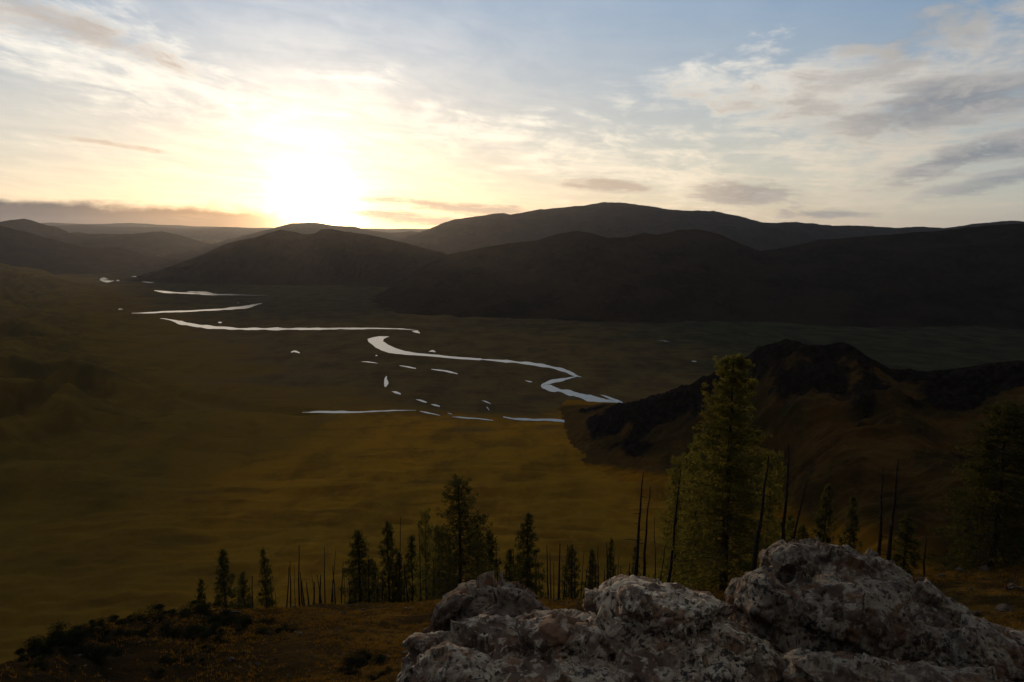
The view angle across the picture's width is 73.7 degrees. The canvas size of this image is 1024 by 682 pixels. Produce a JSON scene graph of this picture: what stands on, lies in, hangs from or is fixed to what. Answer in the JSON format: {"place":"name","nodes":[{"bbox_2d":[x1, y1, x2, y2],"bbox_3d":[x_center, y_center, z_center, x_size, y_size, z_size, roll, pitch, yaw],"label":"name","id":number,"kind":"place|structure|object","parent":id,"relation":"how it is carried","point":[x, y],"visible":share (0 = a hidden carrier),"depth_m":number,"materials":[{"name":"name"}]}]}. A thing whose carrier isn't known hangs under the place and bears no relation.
{"place":"outdoors","nodes":[
{"label":"outdoors","id":0,"kind":"place"},
{"bbox_2d":[0,226,185,274],"bbox_3d":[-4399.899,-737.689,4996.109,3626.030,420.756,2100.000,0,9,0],"label":"hill","id":1,"kind":"structure","parent":0,"point":[18,248],"depth_m":4848.88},
{"bbox_2d":[0,219,219,259],"bbox_3d":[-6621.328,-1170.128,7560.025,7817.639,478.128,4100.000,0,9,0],"label":"hill","id":2,"kind":"structure","parent":0,"point":[161,243],"depth_m":7511.09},
{"bbox_2d":[52,225,396,239],"bbox_3d":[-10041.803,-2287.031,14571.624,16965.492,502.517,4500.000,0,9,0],"label":"hill","id":3,"kind":"structure","parent":0,"point":[221,233],"depth_m":14682.26,"materials":[{"name":"grey"}]},
{"bbox_2d":[41,223,426,231],"bbox_3d":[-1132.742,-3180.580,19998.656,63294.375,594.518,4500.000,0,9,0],"label":"hill","id":4,"kind":"structure","parent":0,"point":[182,226],"depth_m":20474.27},
{"bbox_2d":[121,229,446,286],"bbox_3d":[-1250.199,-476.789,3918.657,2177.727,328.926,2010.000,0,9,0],"label":"hill","id":5,"kind":"structure","parent":0,"point":[334,257],"depth_m":3525.48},
{"bbox_2d":[214,222,418,245],"bbox_3d":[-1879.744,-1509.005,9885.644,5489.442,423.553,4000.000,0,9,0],"label":"hill","id":6,"kind":"structure","parent":0,"point":[307,228],"depth_m":9927.77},
{"bbox_2d":[100,276,696,421],"bbox_3d":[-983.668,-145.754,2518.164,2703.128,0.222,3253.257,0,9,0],"label":"river water","id":7,"kind":"structure","parent":0,"point":[378,343],"depth_m":1409.59,"materials":[{"name":"grey liquid"}]},
{"bbox_2d":[0,238,1023,663],"bbox_3d":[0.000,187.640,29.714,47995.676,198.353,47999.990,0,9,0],"label":"ground","id":8,"kind":"structure","parent":0,"point":[146,460],"depth_m":846.04,"materials":[{"name":"brown plant"}]},
{"bbox_2d":[0,566,1023,681],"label":"slope terrain","id":9,"kind":"structure","parent":0,"point":[147,655],"depth_m":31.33,"materials":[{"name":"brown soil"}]},
{"bbox_2d":[16,653,29,661],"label":"juniper shrub","id":10,"kind":"object","parent":9,"relation":"on","point":[21,658],"visible":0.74,"depth_m":25.04,"materials":[{"name":"green plant"}]},
{"bbox_2d":[12,632,60,658],"bbox_3d":[-18.531,11.859,26.281,1.648,0.512,2.158,0,9,2],"label":"juniper shrub","id":11,"kind":"object","parent":9,"relation":"on","point":[34,648],"visible":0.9,"depth_m":26.63,"materials":[{"name":"green plant"}]},
{"bbox_2d":[24,654,49,670],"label":"juniper shrub","id":12,"kind":"object","parent":9,"relation":"on","point":[41,663],"visible":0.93,"depth_m":24.27,"materials":[{"name":"green plant"}]},
{"bbox_2d":[26,643,55,654],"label":"juniper shrub","id":13,"kind":"object","parent":9,"relation":"on","point":[51,651],"visible":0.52,"depth_m":26.66,"materials":[{"name":"green plant"}]},
{"bbox_2d":[40,620,95,647],"bbox_3d":[-19.208,12.582,28.838,2.743,0.574,2.393,3,9,16],"label":"juniper shrub","id":14,"kind":"object","parent":9,"relation":"on","point":[58,630],"visible":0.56,"depth_m":29.24,"materials":[{"name":"green plant"}]},
{"bbox_2d":[69,623,92,636],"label":"juniper shrub","id":15,"kind":"object","parent":9,"relation":"on","point":[78,630],"visible":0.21,"depth_m":30.70,"materials":[{"name":"green plant"}]},
{"bbox_2d":[77,622,95,634],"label":"juniper shrub","id":16,"kind":"object","parent":9,"relation":"on","point":[92,627],"visible":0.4,"depth_m":31.56,"materials":[{"name":"green plant"}]},
{"bbox_2d":[81,613,119,630],"bbox_3d":[-20.061,13.559,33.046,1.264,0.399,1.878,9,13,44],"label":"juniper shrub","id":17,"kind":"object","parent":9,"relation":"on","point":[116,616],"visible":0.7,"depth_m":33.18,"materials":[{"name":"green plant"}]},
{"bbox_2d":[84,643,125,665],"bbox_3d":[-16.702,12.813,27.818,1.912,0.458,2.192,-1,9,-5],"label":"juniper shrub","id":18,"kind":"object","parent":9,"relation":"on","point":[102,651],"visible":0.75,"depth_m":28.03,"materials":[{"name":"green plant"}]},
{"bbox_2d":[90,624,126,641],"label":"juniper shrub","id":19,"kind":"object","parent":9,"relation":"on","point":[107,632],"visible":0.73,"depth_m":31.39,"materials":[{"name":"green plant"}]},
{"bbox_2d":[108,616,128,624],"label":"juniper shrub","id":20,"kind":"object","parent":9,"relation":"on","point":[121,622],"visible":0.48,"depth_m":34.39,"materials":[{"name":"green plant"}]},
{"bbox_2d":[119,601,168,624],"bbox_3d":[-19.962,14.673,36.160,2.306,0.728,3.426,2,9,15],"label":"juniper shrub","id":21,"kind":"object","parent":9,"relation":"on","point":[159,607],"visible":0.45,"depth_m":36.82,"materials":[{"name":"green plant"}]},
{"bbox_2d":[134,623,154,637],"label":"juniper shrub","id":22,"kind":"object","parent":9,"relation":"on","point":[145,631],"visible":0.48,"depth_m":33.99,"materials":[{"name":"green plant"}]},
{"bbox_2d":[146,666,166,677],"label":"juniper shrub","id":23,"kind":"object","parent":9,"relation":"on","point":[158,672],"visible":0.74,"depth_m":28.74,"materials":[{"name":"green plant"}]},
{"bbox_2d":[148,613,165,621],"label":"juniper shrub","id":24,"kind":"object","parent":9,"relation":"on","point":[161,618],"visible":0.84,"depth_m":37.34,"materials":[{"name":"green plant"}]},
{"bbox_2d":[153,608,177,615],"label":"juniper shrub","id":25,"kind":"object","parent":9,"relation":"on","point":[170,612],"visible":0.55,"depth_m":39.79,"materials":[{"name":"green plant"}]},
{"bbox_2d":[155,657,177,663],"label":"juniper shrub","id":26,"kind":"object","parent":9,"relation":"on","point":[167,660],"visible":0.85,"depth_m":30.40,"materials":[{"name":"green plant"}]},
{"bbox_2d":[158,619,182,637],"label":"juniper shrub","id":27,"kind":"object","parent":9,"relation":"on","point":[170,631],"visible":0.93,"depth_m":35.06,"materials":[{"name":"green plant"}]},
{"bbox_2d":[166,609,194,617],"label":"juniper shrub","id":28,"kind":"object","parent":9,"relation":"on","point":[187,615],"visible":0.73,"depth_m":40.54,"materials":[{"name":"green plant"}]},
{"bbox_2d":[177,600,199,613],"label":"juniper shrub","id":29,"kind":"object","parent":9,"relation":"on","point":[194,602],"visible":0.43,"depth_m":42.19,"materials":[{"name":"green plant"}]},
{"bbox_2d":[170,623,213,640],"bbox_3d":[-16.315,15.014,34.850,2.250,0.540,2.580,3,9,16],"label":"juniper shrub","id":30,"kind":"object","parent":9,"relation":"on","point":[190,632],"visible":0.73,"depth_m":35.07,"materials":[{"name":"green plant"}]},
{"bbox_2d":[183,655,207,665],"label":"juniper shrub","id":31,"kind":"object","parent":9,"relation":"on","point":[194,658],"visible":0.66,"depth_m":30.56,"materials":[{"name":"green plant"}]},
{"bbox_2d":[194,578,210,609],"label":"larch tree","id":32,"kind":"object","parent":9,"relation":"on","point":[199,589],"visible":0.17,"depth_m":84.93,"materials":[{"name":"green plant"}]},
{"bbox_2d":[188,600,222,615],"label":"juniper shrub","id":33,"kind":"object","parent":9,"relation":"on","point":[203,609],"visible":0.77,"depth_m":42.12,"materials":[{"name":"green plant"}]},
{"bbox_2d":[211,631,228,643],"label":"juniper shrub","id":34,"kind":"object","parent":9,"relation":"on","point":[217,637],"visible":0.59,"depth_m":34.91,"materials":[{"name":"green plant"}]},
{"bbox_2d":[199,606,254,627],"bbox_3d":[-16.956,16.262,40.326,3.770,0.801,2.537,0,9,2],"label":"juniper shrub","id":35,"kind":"object","parent":9,"relation":"on","point":[229,619],"visible":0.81,"depth_m":40.15,"materials":[{"name":"green plant"}]},
{"bbox_2d":[211,547,244,609],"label":"larch tree","id":36,"kind":"object","parent":9,"relation":"on","point":[222,573],"visible":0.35,"depth_m":92.68,"materials":[{"name":"green plant"}]},
{"bbox_2d":[234,571,254,609],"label":"larch tree","id":37,"kind":"object","parent":9,"relation":"on","point":[243,582],"visible":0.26,"depth_m":98.89,"materials":[{"name":"green plant"}]},
{"bbox_2d":[253,616,276,623],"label":"juniper shrub","id":38,"kind":"object","parent":9,"relation":"on","point":[264,620],"visible":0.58,"depth_m":41.73,"materials":[{"name":"green plant"}]},
{"bbox_2d":[255,545,279,608],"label":"larch tree","id":39,"kind":"object","parent":9,"relation":"on","point":[265,582],"visible":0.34,"depth_m":84.80,"materials":[{"name":"green plant"}]},
{"bbox_2d":[253,624,282,635],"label":"juniper shrub","id":40,"kind":"object","parent":9,"relation":"on","point":[277,630],"visible":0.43,"depth_m":38.56,"materials":[{"name":"green plant"}]},
{"bbox_2d":[286,569,288,606],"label":"dead tree","id":41,"kind":"object","parent":9,"relation":"on","point":[287,589],"visible":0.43,"depth_m":77.66,"materials":[{"name":"brown wood"}]},
{"bbox_2d":[281,623,296,632],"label":"juniper shrub","id":42,"kind":"object","parent":9,"relation":"on","point":[284,626],"visible":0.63,"depth_m":39.08,"materials":[{"name":"green plant"}]},
{"bbox_2d":[298,551,300,606],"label":"dead tree","id":43,"kind":"object","parent":9,"relation":"on","point":[299,602],"visible":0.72,"depth_m":75.25,"materials":[{"name":"brown wood"}]},
{"bbox_2d":[324,547,325,602],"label":"dead tree","id":44,"kind":"object","parent":9,"relation":"on","point":[324,578],"visible":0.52,"depth_m":78.05,"materials":[{"name":"brown wood"}]},
{"bbox_2d":[335,664,361,676],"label":"juniper shrub","id":45,"kind":"object","parent":9,"relation":"on","point":[348,670],"visible":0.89,"depth_m":28.78,"materials":[{"name":"green plant"}]},
{"bbox_2d":[337,530,381,603],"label":"larch tree","id":46,"kind":"object","parent":9,"relation":"on","point":[356,581],"visible":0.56,"depth_m":77.44,"materials":[{"name":"green plant"}]},
{"bbox_2d":[340,648,388,666],"bbox_3d":[-6.473,14.211,30.407,1.799,0.559,2.355,-13,16,-55],"label":"juniper shrub","id":47,"kind":"object","parent":9,"relation":"on","point":[362,660],"visible":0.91,"depth_m":30.59,"materials":[{"name":"green plant"}]},
{"bbox_2d":[368,555,369,602],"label":"dead tree","id":48,"kind":"object","parent":9,"relation":"on","point":[368,579],"visible":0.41,"depth_m":77.77,"materials":[{"name":"brown wood"}]},
{"bbox_2d":[358,559,386,602],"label":"larch tree","id":49,"kind":"object","parent":9,"relation":"on","point":[375,568],"visible":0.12,"depth_m":95.93,"materials":[{"name":"green plant"}]},
{"bbox_2d":[367,670,390,680],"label":"juniper shrub","id":50,"kind":"object","parent":9,"relation":"on","point":[381,674],"visible":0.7,"depth_m":26.65,"materials":[{"name":"green plant"}]},
{"bbox_2d":[370,521,400,603],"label":"larch tree","id":51,"kind":"object","parent":9,"relation":"on","point":[388,540],"visible":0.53,"depth_m":88.59,"materials":[{"name":"green plant"}]},
{"bbox_2d":[388,552,410,602],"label":"larch tree","id":52,"kind":"object","parent":9,"relation":"on","point":[395,592],"visible":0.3,"depth_m":88.34,"materials":[{"name":"green plant"}]},
{"bbox_2d":[399,517,402,602],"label":"dead tree","id":53,"kind":"object","parent":9,"relation":"on","point":[399,564],"visible":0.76,"depth_m":75.75,"materials":[{"name":"brown wood"}]},
{"bbox_2d":[401,533,424,602],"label":"larch tree","id":54,"kind":"object","parent":9,"relation":"on","point":[409,556],"visible":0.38,"depth_m":99.91,"materials":[{"name":"green plant"}]},
{"bbox_2d":[418,520,421,601],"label":"dead tree","id":55,"kind":"object","parent":9,"relation":"on","point":[420,566],"visible":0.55,"depth_m":80.29,"materials":[{"name":"brown wood"}]},
{"bbox_2d":[409,507,444,602],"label":"larch tree","id":56,"kind":"object","parent":9,"relation":"on","point":[425,542],"visible":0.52,"depth_m":81.98,"materials":[{"name":"green plant"}]},
{"bbox_2d":[425,523,451,595],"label":"larch tree","id":57,"kind":"object","parent":9,"relation":"on","point":[440,546],"visible":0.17,"depth_m":84.67,"materials":[{"name":"green plant"}]},
{"bbox_2d":[435,545,458,590],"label":"larch tree","id":58,"kind":"object","parent":9,"relation":"on","point":[451,566],"visible":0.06,"depth_m":95.24,"materials":[{"name":"green plant"}]},
{"bbox_2d":[413,474,498,599],"bbox_3d":[-5.305,20.681,65.724,9.097,16.174,9.468,-1,9,-9],"label":"larch tree","id":59,"kind":"object","parent":9,"relation":"on","point":[472,547],"visible":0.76,"depth_m":64.83,"materials":[{"name":"green plant"}]},
{"bbox_2d":[465,522,487,578],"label":"larch tree","id":60,"kind":"object","parent":9,"relation":"on","point":[481,557],"visible":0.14,"depth_m":78.52,"materials":[{"name":"green plant"}]},
{"bbox_2d":[473,529,504,579],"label":"larch tree","id":61,"kind":"object","parent":9,"relation":"on","point":[490,555],"visible":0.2,"depth_m":89.90,"materials":[{"name":"green plant"}]},
{"bbox_2d":[501,548,520,581],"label":"larch tree","id":62,"kind":"object","parent":9,"relation":"on","point":[509,557],"visible":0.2,"depth_m":95.94,"materials":[{"name":"green plant"}]},
{"bbox_2d":[7,571,1020,681],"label":"rubble","id":63,"kind":"object","parent":9,"relation":"on","point":[288,675],"visible":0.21,"depth_m":32.19,"materials":[{"name":"stone"}]},
{"bbox_2d":[508,513,548,598],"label":"larch tree","id":64,"kind":"object","parent":9,"relation":"on","point":[518,569],"visible":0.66,"depth_m":69.85,"materials":[{"name":"green plant"}]},
{"bbox_2d":[546,545,548,598],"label":"dead tree","id":65,"kind":"object","parent":9,"relation":"on","point":[547,576],"visible":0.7,"depth_m":87.61,"materials":[{"name":"brown wood"}]},
{"bbox_2d":[549,559,551,598],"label":"dead tree","id":66,"kind":"object","parent":9,"relation":"on","point":[550,593],"visible":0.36,"depth_m":81.80,"materials":[{"name":"brown wood"}]},
{"bbox_2d":[557,546,560,599],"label":"dead tree","id":67,"kind":"object","parent":9,"relation":"on","point":[558,595],"visible":0.36,"depth_m":79.24,"materials":[{"name":"brown wood"}]},
{"bbox_2d":[563,544,567,598],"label":"dead tree","id":68,"kind":"object","parent":9,"relation":"on","point":[564,593],"visible":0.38,"depth_m":88.87,"materials":[{"name":"brown wood"}]},
{"bbox_2d":[560,544,583,599],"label":"larch tree","id":69,"kind":"object","parent":9,"relation":"on","point":[571,555],"visible":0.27,"depth_m":97.92,"materials":[{"name":"green plant"}]},
{"bbox_2d":[580,548,600,597],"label":"larch tree","id":70,"kind":"object","parent":9,"relation":"on","point":[593,556],"visible":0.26,"depth_m":103.66,"materials":[{"name":"green plant"}]},
{"bbox_2d":[396,604,786,681],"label":"rock outcrop","id":71,"kind":"object","parent":9,"relation":"on","point":[603,644],"visible":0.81,"depth_m":7.34,"materials":[{"name":"grey stone"}]},
{"bbox_2d":[421,571,550,632],"bbox_3d":[-0.312,3.524,8.784,1.597,1.186,1.414,0,9,0],"label":"boulder","id":72,"kind":"object","parent":71,"relation":"on","point":[486,593],"visible":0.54,"depth_m":8.34,"materials":[{"name":"grey stone"}]},
{"bbox_2d":[582,574,734,642],"bbox_3d":[1.808,3.383,8.461,1.823,1.339,1.935,0,9,0],"label":"boulder","id":73,"kind":"object","parent":71,"relation":"on","point":[673,612],"visible":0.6,"depth_m":7.76,"materials":[{"name":"grey stone"}]},
{"bbox_2d":[604,538,617,581],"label":"larch tree","id":74,"kind":"object","parent":9,"relation":"on","point":[610,557],"visible":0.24,"depth_m":92.74,"materials":[{"name":"green plant"}]},
{"bbox_2d":[627,546,640,576],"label":"larch tree","id":75,"kind":"object","parent":9,"relation":"on","point":[633,563],"visible":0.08,"depth_m":94.11,"materials":[{"name":"green plant"}]},
{"bbox_2d":[624,472,648,575],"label":"dead tree","id":76,"kind":"object","parent":9,"relation":"on","point":[637,542],"visible":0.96,"depth_m":47.75,"materials":[{"name":"brown wood"}]},
{"bbox_2d":[639,486,650,576],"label":"dead tree","id":77,"kind":"object","parent":9,"relation":"on","point":[644,561],"visible":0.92,"depth_m":47.75,"materials":[{"name":"brown wood"}]},
{"bbox_2d":[653,519,655,578],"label":"dead tree","id":78,"kind":"object","parent":9,"relation":"on","point":[654,551],"visible":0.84,"depth_m":53.94,"materials":[{"name":"brown wood"}]},
{"bbox_2d":[660,521,669,580],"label":"dead tree","id":79,"kind":"object","parent":9,"relation":"on","point":[663,557],"visible":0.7,"depth_m":54.01,"materials":[{"name":"brown wood"}]},
{"bbox_2d":[646,452,697,586],"bbox_3d":[13.109,16.246,55.618,4.690,15.000,4.813,2,9,15],"label":"larch tree","id":80,"kind":"object","parent":9,"relation":"on","point":[673,472],"visible":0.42,"depth_m":55.12,"materials":[{"name":"green plant"}]},
{"bbox_2d":[667,470,680,582],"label":"dead tree","id":81,"kind":"object","parent":9,"relation":"on","point":[671,564],"visible":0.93,"depth_m":49.37,"materials":[{"name":"brown wood"}]},
{"bbox_2d":[656,484,706,587],"bbox_3d":[15.978,20.170,61.886,5.862,15.380,6.017,-2,9,-15],"label":"larch tree","id":82,"kind":"object","parent":9,"relation":"on","point":[678,547],"visible":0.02,"depth_m":61.38,"materials":[{"name":"green plant"}]},
{"bbox_2d":[661,433,718,589],"bbox_3d":[13.457,13.932,50.745,5.014,14.396,4.885,5,10,31],"label":"larch tree","id":83,"kind":"object","parent":9,"relation":"on","point":[693,513],"visible":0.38,"depth_m":50.55,"materials":[{"name":"green plant"}]},
{"bbox_2d":[670,351,781,590],"bbox_3d":[14.251,9.184,44.630,7.223,17.376,7.625,0,9,0],"label":"larch tree","id":84,"kind":"object","parent":9,"relation":"on","point":[722,507],"visible":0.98,"depth_m":44.02,"materials":[{"name":"green plant"}]},
{"bbox_2d":[741,456,769,570],"bbox_3d":[14.922,11.257,41.638,1.143,8.991,1.521,0,9,0],"label":"dead tree","id":85,"kind":"object","parent":9,"relation":"on","point":[756,546],"visible":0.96,"depth_m":41.42,"materials":[{"name":"brown wood"}]},
{"bbox_2d":[731,448,796,572],"bbox_3d":[18.584,14.396,49.170,5.348,13.765,5.211,-8,12,-43],"label":"larch tree","id":86,"kind":"object","parent":9,"relation":"on","point":[772,493],"visible":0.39,"depth_m":48.48,"materials":[{"name":"green plant"}]},
{"bbox_2d":[779,443,789,540],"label":"dead tree","id":87,"kind":"object","parent":9,"relation":"on","point":[784,513],"visible":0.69,"depth_m":42.62,"materials":[{"name":"brown wood"}]},
{"bbox_2d":[779,513,798,542],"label":"larch tree","id":88,"kind":"object","parent":9,"relation":"on","point":[790,524],"visible":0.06,"depth_m":63.93,"materials":[{"name":"green plant"}]},
{"bbox_2d":[792,483,806,539],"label":"dead tree","id":89,"kind":"object","parent":9,"relation":"on","point":[795,528],"visible":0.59,"depth_m":42.50,"materials":[{"name":"brown wood"}]},
{"bbox_2d":[796,522,810,539],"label":"larch tree","id":90,"kind":"object","parent":9,"relation":"on","point":[804,534],"visible":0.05,"depth_m":77.22,"materials":[{"name":"green plant"}]},
{"bbox_2d":[809,484,837,544],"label":"larch tree","id":91,"kind":"object","parent":9,"relation":"on","point":[820,517],"visible":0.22,"depth_m":75.68,"materials":[{"name":"green plant"}]},
{"bbox_2d":[836,492,861,552],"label":"larch tree","id":92,"kind":"object","parent":9,"relation":"on","point":[853,517],"visible":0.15,"depth_m":78.21,"materials":[{"name":"green plant"}]},
{"bbox_2d":[724,536,989,661],"bbox_3d":[4.426,3.858,8.879,3.670,2.679,2.770,0,9,0],"label":"boulder","id":93,"kind":"object","parent":9,"relation":"on","point":[814,595],"visible":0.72,"depth_m":8.01,"materials":[{"name":"grey stone"}]},
{"bbox_2d":[872,469,887,555],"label":"dead tree","id":94,"kind":"object","parent":9,"relation":"on","point":[879,549],"visible":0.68,"depth_m":38.46,"materials":[{"name":"brown wood"}]},
{"bbox_2d":[881,460,902,560],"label":"dead tree","id":95,"kind":"object","parent":9,"relation":"on","point":[889,550],"visible":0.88,"depth_m":37.27,"materials":[{"name":"brown wood"}]},
{"bbox_2d":[782,613,1023,681],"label":"rock outcrop","id":96,"kind":"object","parent":9,"relation":"on","point":[971,648],"visible":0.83,"depth_m":7.16,"materials":[{"name":"grey stone"}]},
{"bbox_2d":[891,512,927,576],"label":"larch tree","id":97,"kind":"object","parent":9,"relation":"on","point":[912,557],"visible":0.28,"depth_m":56.10,"materials":[{"name":"green plant"}]},
{"bbox_2d":[922,534,926,576],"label":"dead tree","id":98,"kind":"object","parent":9,"relation":"on","point":[924,558],"visible":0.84,"depth_m":35.84,"materials":[{"name":"brown wood"}]},
{"bbox_2d":[941,457,1001,570],"bbox_3d":[27.978,12.368,41.407,3.710,11.358,3.870,-8,12,-43],"label":"larch tree","id":99,"kind":"object","parent":9,"relation":"on","point":[967,521],"visible":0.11,"depth_m":41.31,"materials":[{"name":"green plant"}]},
{"bbox_2d":[923,399,1023,572],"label":"larch tree","id":100,"kind":"object","parent":9,"relation":"on","point":[999,495],"visible":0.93,"depth_m":34.96,"materials":[{"name":"green plant"}]},
{"bbox_2d":[994,603,1012,611],"bbox_3d":[18.195,9.927,25.239,0.532,0.348,0.522,-3,10,-19],"label":"stone","id":101,"kind":"object","parent":9,"relation":"on","point":[1002,607],"visible":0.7,"depth_m":25.17,"materials":[{"name":"grey stone"}]},
{"bbox_2d":[0,0,1023,228],"label":"sky","id":102,"kind":"structure","parent":0,"point":[376,114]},
{"bbox_2d":[367,223,1023,329],"bbox_3d":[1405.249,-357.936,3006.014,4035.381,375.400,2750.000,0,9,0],"label":"hill","id":103,"kind":"structure","parent":0,"point":[967,276],"depth_m":2287.72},
{"bbox_2d":[390,202,1023,254],"bbox_3d":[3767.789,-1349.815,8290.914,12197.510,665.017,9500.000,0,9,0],"label":"mountain ridge","id":104,"kind":"structure","parent":0,"point":[612,219],"depth_m":7059.53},
{"bbox_2d":[557,339,1023,576],"bbox_3d":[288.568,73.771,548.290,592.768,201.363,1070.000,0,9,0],"label":"hillside","id":105,"kind":"structure","parent":0,"point":[846,421],"depth_m":553.19,"materials":[{"name":"plant"}]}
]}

